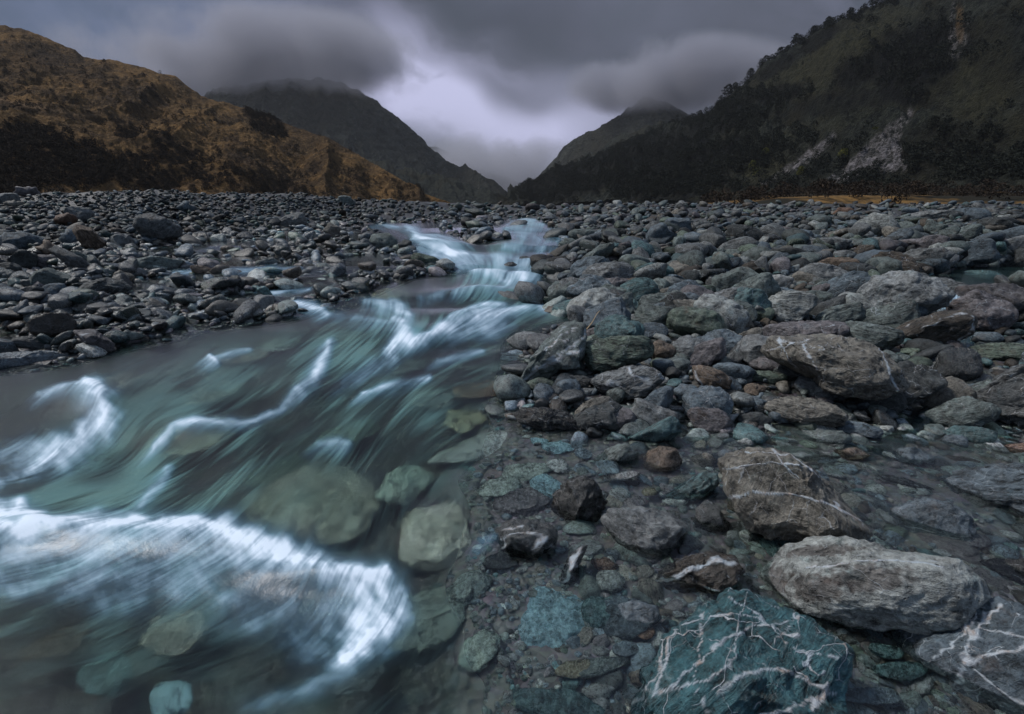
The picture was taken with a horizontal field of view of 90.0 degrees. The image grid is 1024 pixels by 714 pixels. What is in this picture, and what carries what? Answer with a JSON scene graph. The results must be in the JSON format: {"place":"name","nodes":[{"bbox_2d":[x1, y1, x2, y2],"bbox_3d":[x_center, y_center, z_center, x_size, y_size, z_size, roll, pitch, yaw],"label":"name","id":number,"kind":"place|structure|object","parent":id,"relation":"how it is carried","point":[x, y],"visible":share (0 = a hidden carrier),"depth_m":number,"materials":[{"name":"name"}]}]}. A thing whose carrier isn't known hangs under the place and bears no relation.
{"place":"outdoors","nodes":[
{"label":"outdoors","id":0,"kind":"place"},
{"bbox_2d":[0,25,449,202],"bbox_3d":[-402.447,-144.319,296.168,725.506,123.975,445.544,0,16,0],"label":"tussock hill","id":1,"kind":"structure","parent":0,"point":[83,113],"depth_m":286.37,"materials":[{"name":"brown plant"}]},
{"bbox_2d":[0,29,429,201],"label":"hill scrub","id":2,"kind":"object","parent":1,"relation":"on","point":[11,149],"visible":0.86,"depth_m":200.55,"materials":[{"name":"brown plant"}]},
{"bbox_2d":[204,76,506,193],"bbox_3d":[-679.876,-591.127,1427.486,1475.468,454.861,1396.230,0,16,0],"label":"distant peak","id":3,"kind":"structure","parent":0,"point":[359,122],"depth_m":1448.66,"materials":[{"name":"grey stone"}]},
{"bbox_2d":[368,159,519,204],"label":"valley ridge","id":4,"kind":"structure","parent":0,"point":[442,187],"depth_m":778.88,"materials":[{"name":"grey stone"}]},
{"bbox_2d":[429,146,539,190],"bbox_3d":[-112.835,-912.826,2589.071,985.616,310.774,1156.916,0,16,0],"label":"distant peak","id":5,"kind":"structure","parent":0,"point":[504,183],"depth_m":2634.54,"materials":[{"name":"grey stone"}]},
{"bbox_2d":[0,0,1022,191],"label":"sky","id":6,"kind":"structure","parent":0,"point":[501,87],"materials":[{"name":"grey"}]},
{"bbox_2d":[0,217,1023,713],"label":"river water","id":7,"kind":"structure","parent":0,"point":[312,507],"depth_m":2.38,"materials":[{"name":"teal liquid"}]},
{"bbox_2d":[0,188,1023,456],"bbox_3d":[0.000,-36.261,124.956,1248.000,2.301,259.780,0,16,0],"label":"riverbed ground","id":8,"kind":"structure","parent":0,"point":[776,392],"depth_m":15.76,"materials":[{"name":"stone"}]},
{"bbox_2d":[0,231,45,249],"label":"boulder","id":9,"kind":"object","parent":8,"relation":"on","point":[20,239],"visible":0.61,"depth_m":10.50,"materials":[{"name":"stone"}]},
{"bbox_2d":[7,249,38,268],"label":"cobble","id":10,"kind":"object","parent":8,"relation":"on","point":[23,258],"visible":0.62,"depth_m":8.34,"materials":[{"name":"stone"}]},
{"bbox_2d":[11,336,43,349],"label":"boulder","id":11,"kind":"object","parent":8,"relation":"on","point":[30,342],"visible":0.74,"depth_m":4.77,"materials":[{"name":"stone"}]},
{"bbox_2d":[0,350,68,368],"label":"boulder","id":12,"kind":"object","parent":8,"relation":"on","point":[11,359],"visible":0.57,"depth_m":4.54,"materials":[{"name":"stone"}]},
{"bbox_2d":[28,267,70,285],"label":"boulder","id":13,"kind":"object","parent":8,"relation":"on","point":[47,275],"visible":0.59,"depth_m":6.96,"materials":[{"name":"stone"}]},
{"bbox_2d":[26,312,76,337],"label":"boulder","id":14,"kind":"object","parent":8,"relation":"on","point":[51,325],"visible":0.81,"depth_m":4.96,"materials":[{"name":"stone"}]},
{"bbox_2d":[48,245,90,267],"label":"boulder","id":15,"kind":"object","parent":8,"relation":"on","point":[68,258],"visible":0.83,"depth_m":7.99,"materials":[{"name":"stone"}]},
{"bbox_2d":[72,224,105,249],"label":"boulder","id":16,"kind":"object","parent":8,"relation":"on","point":[88,237],"visible":0.94,"depth_m":10.34,"materials":[{"name":"stone"}]},
{"bbox_2d":[73,329,114,352],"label":"boulder","id":17,"kind":"object","parent":8,"relation":"on","point":[93,337],"visible":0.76,"depth_m":4.77,"materials":[{"name":"stone"}]},
{"bbox_2d":[78,277,132,294],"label":"boulder","id":18,"kind":"object","parent":8,"relation":"on","point":[111,285],"visible":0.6,"depth_m":7.05,"materials":[{"name":"stone"}]},
{"bbox_2d":[132,213,182,240],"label":"boulder","id":19,"kind":"object","parent":8,"relation":"on","point":[148,225],"visible":0.92,"depth_m":12.05,"materials":[{"name":"stone"}]},
{"bbox_2d":[136,256,184,268],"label":"boulder","id":20,"kind":"object","parent":8,"relation":"on","point":[148,262],"visible":0.57,"depth_m":8.92,"materials":[{"name":"stone"}]},
{"bbox_2d":[369,233,397,245],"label":"boulder","id":21,"kind":"object","parent":8,"relation":"on","point":[383,239],"visible":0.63,"depth_m":11.88,"materials":[{"name":"stone"}]},
{"bbox_2d":[495,519,557,554],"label":"boulder","id":22,"kind":"object","parent":8,"relation":"on","point":[532,536],"visible":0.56,"depth_m":2.24,"materials":[{"name":"stone"}]},
{"bbox_2d":[513,407,577,430],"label":"boulder","id":23,"kind":"object","parent":8,"relation":"on","point":[545,418],"visible":0.84,"depth_m":3.35,"materials":[{"name":"stone"}]},
{"bbox_2d":[521,320,587,381],"bbox_3d":[0.336,-0.036,4.113,0.520,0.497,0.352,4,17,12],"label":"boulder","id":24,"kind":"object","parent":8,"relation":"on","point":[562,347],"visible":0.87,"depth_m":4.02,"materials":[{"name":"stone"}]},
{"bbox_2d":[552,475,607,516],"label":"boulder","id":25,"kind":"object","parent":8,"relation":"on","point":[580,495],"visible":0.67,"depth_m":2.50,"materials":[{"name":"stone"}]},
{"bbox_2d":[567,274,610,296],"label":"cobble","id":26,"kind":"object","parent":8,"relation":"on","point":[585,282],"visible":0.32,"depth_m":6.33,"materials":[{"name":"stone"}]},
{"bbox_2d":[567,256,610,277],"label":"cobble","id":27,"kind":"object","parent":8,"relation":"on","point":[578,268],"visible":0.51,"depth_m":7.72,"materials":[{"name":"stone"}]},
{"bbox_2d":[566,287,615,310],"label":"cobble","id":28,"kind":"object","parent":8,"relation":"on","point":[591,297],"visible":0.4,"depth_m":5.62,"materials":[{"name":"stone"}]},
{"bbox_2d":[573,400,622,430],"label":"cobble","id":29,"kind":"object","parent":8,"relation":"on","point":[600,416],"visible":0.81,"depth_m":3.33,"materials":[{"name":"stone"}]},
{"bbox_2d":[583,296,630,329],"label":"cobble","id":30,"kind":"object","parent":8,"relation":"on","point":[613,306],"visible":0.52,"depth_m":5.01,"materials":[{"name":"stone"}]},
{"bbox_2d":[582,261,634,278],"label":"cobble","id":31,"kind":"object","parent":8,"relation":"on","point":[615,269],"visible":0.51,"depth_m":6.69,"materials":[{"name":"stone"}]},
{"bbox_2d":[583,335,654,372],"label":"boulder","id":32,"kind":"object","parent":8,"relation":"on","point":[610,353],"visible":0.96,"depth_m":4.01,"materials":[{"name":"stone"}]},
{"bbox_2d":[594,314,644,338],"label":"cobble","id":33,"kind":"object","parent":8,"relation":"on","point":[613,325],"visible":0.56,"depth_m":4.67,"materials":[{"name":"stone"}]},
{"bbox_2d":[604,442,638,460],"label":"boulder","id":34,"kind":"object","parent":8,"relation":"on","point":[623,451],"visible":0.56,"depth_m":2.98,"materials":[{"name":"stone"}]},
{"bbox_2d":[591,365,664,400],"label":"boulder","id":35,"kind":"object","parent":8,"relation":"on","point":[640,381],"visible":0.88,"depth_m":3.65,"materials":[{"name":"stone"}]},
{"bbox_2d":[618,600,659,622],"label":"boulder","id":36,"kind":"object","parent":8,"relation":"on","point":[638,610],"visible":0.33,"depth_m":1.87,"materials":[{"name":"stone"}]},
{"bbox_2d":[620,277,659,301],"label":"cobble","id":37,"kind":"object","parent":8,"relation":"on","point":[639,288],"visible":0.45,"depth_m":6.00,"materials":[{"name":"stone"}]},
{"bbox_2d":[600,505,687,549],"bbox_3d":[0.591,0.801,2.350,0.390,0.231,0.242,8,18,24],"label":"boulder","id":38,"kind":"object","parent":8,"relation":"on","point":[640,527],"visible":0.68,"depth_m":2.29,"materials":[{"name":"stone"}]},
{"bbox_2d":[632,304,672,325],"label":"cobble","id":39,"kind":"object","parent":8,"relation":"on","point":[646,313],"visible":0.69,"depth_m":5.06,"materials":[{"name":"stone"}]},
{"bbox_2d":[630,416,682,441],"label":"boulder","id":40,"kind":"object","parent":8,"relation":"on","point":[668,428],"visible":0.82,"depth_m":3.17,"materials":[{"name":"stone"}]},
{"bbox_2d":[631,398,682,428],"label":"cobble","id":41,"kind":"object","parent":8,"relation":"on","point":[649,413],"visible":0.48,"depth_m":3.35,"materials":[{"name":"stone"}]},
{"bbox_2d":[644,385,673,407],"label":"boulder","id":42,"kind":"object","parent":8,"relation":"on","point":[662,396],"visible":0.46,"depth_m":3.45,"materials":[{"name":"stone"}]},
{"bbox_2d":[652,339,675,358],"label":"cobble","id":43,"kind":"object","parent":8,"relation":"on","point":[663,349],"visible":0.75,"depth_m":4.35,"materials":[{"name":"stone"}]},
{"bbox_2d":[646,446,682,467],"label":"boulder","id":44,"kind":"object","parent":8,"relation":"on","point":[665,456],"visible":0.56,"depth_m":2.93,"materials":[{"name":"stone"}]},
{"bbox_2d":[672,335,703,359],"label":"boulder","id":45,"kind":"object","parent":8,"relation":"on","point":[685,344],"visible":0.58,"depth_m":4.35,"materials":[{"name":"stone"}]},
{"bbox_2d":[666,306,728,335],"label":"cobble","id":46,"kind":"object","parent":8,"relation":"on","point":[683,320],"visible":0.78,"depth_m":4.83,"materials":[{"name":"stone"}]},
{"bbox_2d":[676,471,719,493],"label":"boulder","id":47,"kind":"object","parent":8,"relation":"on","point":[704,481],"visible":0.52,"depth_m":2.67,"materials":[{"name":"stone"}]},
{"bbox_2d":[664,551,744,590],"bbox_3d":[0.762,0.909,2.104,0.376,0.212,0.200,0,16,0],"label":"boulder","id":48,"kind":"object","parent":8,"relation":"on","point":[716,571],"visible":0.69,"depth_m":2.05,"materials":[{"name":"stone"}]},
{"bbox_2d":[689,337,726,365],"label":"cobble","id":49,"kind":"object","parent":8,"relation":"on","point":[709,352],"visible":0.76,"depth_m":4.25,"materials":[{"name":"stone"}]},
{"bbox_2d":[682,385,733,415],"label":"cobble","id":50,"kind":"object","parent":8,"relation":"on","point":[707,396],"visible":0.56,"depth_m":3.43,"materials":[{"name":"stone"}]},
{"bbox_2d":[695,500,723,525],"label":"boulder","id":51,"kind":"object","parent":8,"relation":"on","point":[707,511],"visible":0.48,"depth_m":2.43,"materials":[{"name":"stone"}]},
{"bbox_2d":[687,407,733,431],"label":"boulder","id":52,"kind":"object","parent":8,"relation":"on","point":[713,419],"visible":0.77,"depth_m":3.33,"materials":[{"name":"stone"}]},
{"bbox_2d":[692,365,732,388],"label":"boulder","id":53,"kind":"object","parent":8,"relation":"on","point":[703,375],"visible":0.78,"depth_m":3.72,"materials":[{"name":"stone"}]},
{"bbox_2d":[697,329,742,355],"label":"cobble","id":54,"kind":"object","parent":8,"relation":"on","point":[732,339],"visible":0.32,"depth_m":4.42,"materials":[{"name":"stone"}]},
{"bbox_2d":[693,293,749,333],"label":"cobble","id":55,"kind":"object","parent":8,"relation":"on","point":[734,315],"visible":0.65,"depth_m":4.99,"materials":[{"name":"stone"}]},
{"bbox_2d":[712,266,758,290],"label":"cobble","id":56,"kind":"object","parent":8,"relation":"on","point":[729,279],"visible":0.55,"depth_m":6.22,"materials":[{"name":"stone"}]},
{"bbox_2d":[726,224,764,240],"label":"boulder","id":57,"kind":"object","parent":8,"relation":"on","point":[741,230],"visible":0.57,"depth_m":9.57,"materials":[{"name":"stone"}]},
{"bbox_2d":[641,587,854,713],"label":"boulder","id":58,"kind":"object","parent":8,"relation":"on","point":[729,650],"visible":0.95,"depth_m":1.55,"materials":[{"name":"stone"}]},
{"bbox_2d":[737,334,768,370],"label":"cobble","id":59,"kind":"object","parent":8,"relation":"on","point":[751,345],"visible":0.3,"depth_m":4.22,"materials":[{"name":"stone"}]},
{"bbox_2d":[734,287,771,310],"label":"cobble","id":60,"kind":"object","parent":8,"relation":"on","point":[754,297],"visible":0.43,"depth_m":5.23,"materials":[{"name":"stone"}]},
{"bbox_2d":[737,412,772,425],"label":"boulder","id":61,"kind":"object","parent":8,"relation":"on","point":[760,418],"visible":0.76,"depth_m":3.41,"materials":[{"name":"stone"}]},
{"bbox_2d":[731,272,780,297],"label":"cobble","id":62,"kind":"object","parent":8,"relation":"on","point":[767,283],"visible":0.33,"depth_m":5.43,"materials":[{"name":"stone"}]},
{"bbox_2d":[752,370,787,383],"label":"boulder","id":63,"kind":"object","parent":8,"relation":"on","point":[771,377],"visible":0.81,"depth_m":3.91,"materials":[{"name":"stone"}]},
{"bbox_2d":[768,290,817,321],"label":"cobble","id":64,"kind":"object","parent":8,"relation":"on","point":[792,305],"visible":0.77,"depth_m":5.14,"materials":[{"name":"stone"}]},
{"bbox_2d":[717,447,872,542],"bbox_3d":[1.293,0.664,2.393,0.673,0.509,0.462,12,20,35],"label":"boulder","id":65,"kind":"object","parent":8,"relation":"on","point":[772,493],"visible":0.9,"depth_m":2.25,"materials":[{"name":"stone"}]},
{"bbox_2d":[762,320,849,335],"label":"boulder","id":66,"kind":"object","parent":8,"relation":"on","point":[807,327],"visible":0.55,"depth_m":4.72,"materials":[{"name":"stone"}]},
{"bbox_2d":[764,395,848,427],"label":"boulder","id":67,"kind":"object","parent":8,"relation":"on","point":[802,410],"visible":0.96,"depth_m":3.35,"materials":[{"name":"stone"}]},
{"bbox_2d":[798,262,847,278],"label":"cobble","id":68,"kind":"object","parent":8,"relation":"on","point":[821,270],"visible":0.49,"depth_m":6.35,"materials":[{"name":"stone"}]},
{"bbox_2d":[802,430,851,443],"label":"boulder","id":69,"kind":"object","parent":8,"relation":"on","point":[838,436],"visible":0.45,"depth_m":3.20,"materials":[{"name":"stone"}]},
{"bbox_2d":[809,294,846,315],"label":"boulder","id":70,"kind":"object","parent":8,"relation":"on","point":[827,304],"visible":0.42,"depth_m":5.22,"materials":[{"name":"stone"}]},
{"bbox_2d":[760,333,909,399],"bbox_3d":[2.279,0.056,3.675,0.935,0.419,0.506,9,19,29],"label":"boulder","id":71,"kind":"object","parent":8,"relation":"on","point":[855,367],"visible":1,"depth_m":3.48,"materials":[{"name":"stone"}]},
{"bbox_2d":[813,301,865,321],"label":"cobble","id":72,"kind":"object","parent":8,"relation":"on","point":[854,311],"visible":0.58,"depth_m":4.99,"materials":[{"name":"stone"}]},
{"bbox_2d":[827,274,869,296],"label":"cobble","id":73,"kind":"object","parent":8,"relation":"on","point":[854,283],"visible":0.39,"depth_m":5.77,"materials":[{"name":"stone"}]},
{"bbox_2d":[835,420,883,438],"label":"boulder","id":74,"kind":"object","parent":8,"relation":"on","point":[864,429],"visible":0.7,"depth_m":3.26,"materials":[{"name":"stone"}]},
{"bbox_2d":[844,320,904,348],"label":"boulder","id":75,"kind":"object","parent":8,"relation":"on","point":[881,336],"visible":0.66,"depth_m":4.51,"materials":[{"name":"stone"}]},
{"bbox_2d":[855,212,900,235],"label":"boulder","id":76,"kind":"object","parent":8,"relation":"on","point":[876,222],"visible":0.6,"depth_m":10.17,"materials":[{"name":"stone"}]},
{"bbox_2d":[768,535,990,634],"bbox_3d":[1.333,0.855,1.940,0.693,0.421,0.392,9,18,27],"label":"boulder","id":77,"kind":"object","parent":8,"relation":"on","point":[854,582],"visible":0.83,"depth_m":1.79,"materials":[{"name":"stone"}]},
{"bbox_2d":[855,392,907,413],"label":"cobble","id":78,"kind":"object","parent":8,"relation":"on","point":[897,402],"visible":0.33,"depth_m":3.51,"materials":[{"name":"stone"}]},
{"bbox_2d":[863,299,920,325],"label":"cobble","id":79,"kind":"object","parent":8,"relation":"on","point":[900,312],"visible":0.61,"depth_m":4.87,"materials":[{"name":"stone"}]},
{"bbox_2d":[871,251,925,272],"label":"cobble","id":80,"kind":"object","parent":8,"relation":"on","point":[910,263],"visible":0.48,"depth_m":6.61,"materials":[{"name":"stone"}]},
{"bbox_2d":[856,270,955,312],"bbox_3d":[3.850,-0.594,5.095,0.850,0.567,0.438,15,22,41],"label":"boulder","id":81,"kind":"object","parent":8,"relation":"on","point":[930,294],"visible":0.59,"depth_m":4.88,"materials":[{"name":"stone"}]},
{"bbox_2d":[896,447,934,460],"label":"boulder","id":82,"kind":"object","parent":8,"relation":"on","point":[914,453],"visible":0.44,"depth_m":3.00,"materials":[{"name":"stone"}]},
{"bbox_2d":[897,360,947,405],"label":"boulder","id":83,"kind":"object","parent":8,"relation":"on","point":[925,380],"visible":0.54,"depth_m":3.53,"materials":[{"name":"stone"}]},
{"bbox_2d":[901,235,949,248],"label":"boulder","id":84,"kind":"object","parent":8,"relation":"on","point":[926,241],"visible":0.58,"depth_m":8.11,"materials":[{"name":"stone"}]},
{"bbox_2d":[903,247,955,261],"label":"boulder","id":85,"kind":"object","parent":8,"relation":"on","point":[919,254],"visible":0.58,"depth_m":6.90,"materials":[{"name":"stone"}]},
{"bbox_2d":[890,496,976,534],"bbox_3d":[1.997,0.825,2.450,0.403,0.296,0.197,6,18,21],"label":"boulder","id":86,"kind":"object","parent":8,"relation":"on","point":[948,515],"visible":0.45,"depth_m":2.40,"materials":[{"name":"stone"}]},
{"bbox_2d":[895,309,977,344],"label":"boulder","id":87,"kind":"object","parent":8,"relation":"on","point":[944,326],"visible":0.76,"depth_m":4.53,"materials":[{"name":"stone"}]},
{"bbox_2d":[910,210,963,218],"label":"boulder","id":88,"kind":"object","parent":8,"relation":"on","point":[932,214],"visible":0.53,"depth_m":11.93,"materials":[{"name":"stone"}]},
{"bbox_2d":[922,376,977,407],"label":"cobble","id":89,"kind":"object","parent":8,"relation":"on","point":[956,388],"visible":0.41,"depth_m":3.53,"materials":[{"name":"stone"}]},
{"bbox_2d":[933,347,983,381],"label":"boulder","id":90,"kind":"object","parent":8,"relation":"on","point":[965,364],"visible":0.73,"depth_m":3.87,"materials":[{"name":"stone"}]},
{"bbox_2d":[898,596,1023,707],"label":"boulder","id":91,"kind":"object","parent":8,"relation":"on","point":[983,647],"visible":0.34,"depth_m":1.65,"materials":[{"name":"stone"}]},
{"bbox_2d":[923,396,1001,426],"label":"cobble","id":92,"kind":"object","parent":8,"relation":"on","point":[966,411],"visible":0.78,"depth_m":3.34,"materials":[{"name":"stone"}]},
{"bbox_2d":[943,425,997,442],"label":"boulder","id":93,"kind":"object","parent":8,"relation":"on","point":[981,434],"visible":0.62,"depth_m":3.20,"materials":[{"name":"stone"}]},
{"bbox_2d":[946,289,1014,310],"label":"cobble","id":94,"kind":"object","parent":8,"relation":"on","point":[968,297],"visible":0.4,"depth_m":4.92,"materials":[{"name":"stone"}]},
{"bbox_2d":[945,462,1023,511],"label":"boulder","id":95,"kind":"object","parent":8,"relation":"on","point":[1001,483],"visible":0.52,"depth_m":2.61,"materials":[{"name":"stone"}]},
{"bbox_2d":[955,283,1023,310],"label":"boulder","id":96,"kind":"object","parent":8,"relation":"on","point":[1012,293],"visible":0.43,"depth_m":5.04,"materials":[{"name":"stone"}]},
{"bbox_2d":[963,299,1018,331],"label":"cobble","id":97,"kind":"object","parent":8,"relation":"on","point":[994,315],"visible":0.73,"depth_m":4.80,"materials":[{"name":"stone"}]},
{"bbox_2d":[968,342,1023,360],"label":"boulder","id":98,"kind":"object","parent":8,"relation":"on","point":[1004,351],"visible":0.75,"depth_m":4.35,"materials":[{"name":"stone"}]},
{"bbox_2d":[977,364,1023,425],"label":"boulder","id":99,"kind":"object","parent":8,"relation":"on","point":[1004,391],"visible":0.75,"depth_m":3.40,"materials":[{"name":"stone"}]},
{"bbox_2d":[535,96,691,178],"bbox_3d":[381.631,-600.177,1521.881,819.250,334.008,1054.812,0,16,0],"label":"distant peak","id":100,"kind":"structure","parent":0,"point":[641,112],"depth_m":1508.45,"materials":[{"name":"grey stone"}]},
{"bbox_2d":[505,121,740,205],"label":"valley ridge","id":101,"kind":"structure","parent":0,"point":[622,136],"depth_m":1045.38,"materials":[{"name":"plant"}]},
{"bbox_2d":[507,0,1023,205],"bbox_3d":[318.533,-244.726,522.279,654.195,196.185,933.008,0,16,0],"label":"forested mountain","id":102,"kind":"structure","parent":0,"point":[962,90],"depth_m":334.72,"materials":[{"name":"green plant"}]},
{"bbox_2d":[505,0,1023,205],"bbox_3d":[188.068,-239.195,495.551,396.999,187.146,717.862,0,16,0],"label":"mountain forest","id":103,"kind":"object","parent":102,"relation":"on","point":[959,162],"visible":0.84,"depth_m":379.74,"materials":[{"name":"green plant"}]},
{"bbox_2d":[708,192,1023,203],"bbox_3d":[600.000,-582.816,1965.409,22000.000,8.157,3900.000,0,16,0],"label":"valley floor","id":104,"kind":"structure","parent":0,"point":[847,199],"depth_m":134.50,"materials":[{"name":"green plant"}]},
{"bbox_2d":[697,178,1023,203],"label":"terrace scrub","id":105,"kind":"object","parent":104,"relation":"on","point":[830,189],"visible":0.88,"depth_m":152.96,"materials":[{"name":"brown plant"}]},
{"bbox_2d":[907,329,977,432],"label":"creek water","id":106,"kind":"structure","parent":0,"point":[918,423],"depth_m":3.47,"materials":[{"name":"grey liquid"}]},
{"bbox_2d":[936,266,1023,284],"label":"pool water","id":107,"kind":"structure","parent":0,"point":[960,275],"depth_m":7.21,"materials":[{"name":"grey liquid"}]},
{"bbox_2d":[963,238,1002,266],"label":"boulder","id":108,"kind":"object","parent":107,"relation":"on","point":[982,251],"visible":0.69,"depth_m":7.86,"materials":[{"name":"stone"}]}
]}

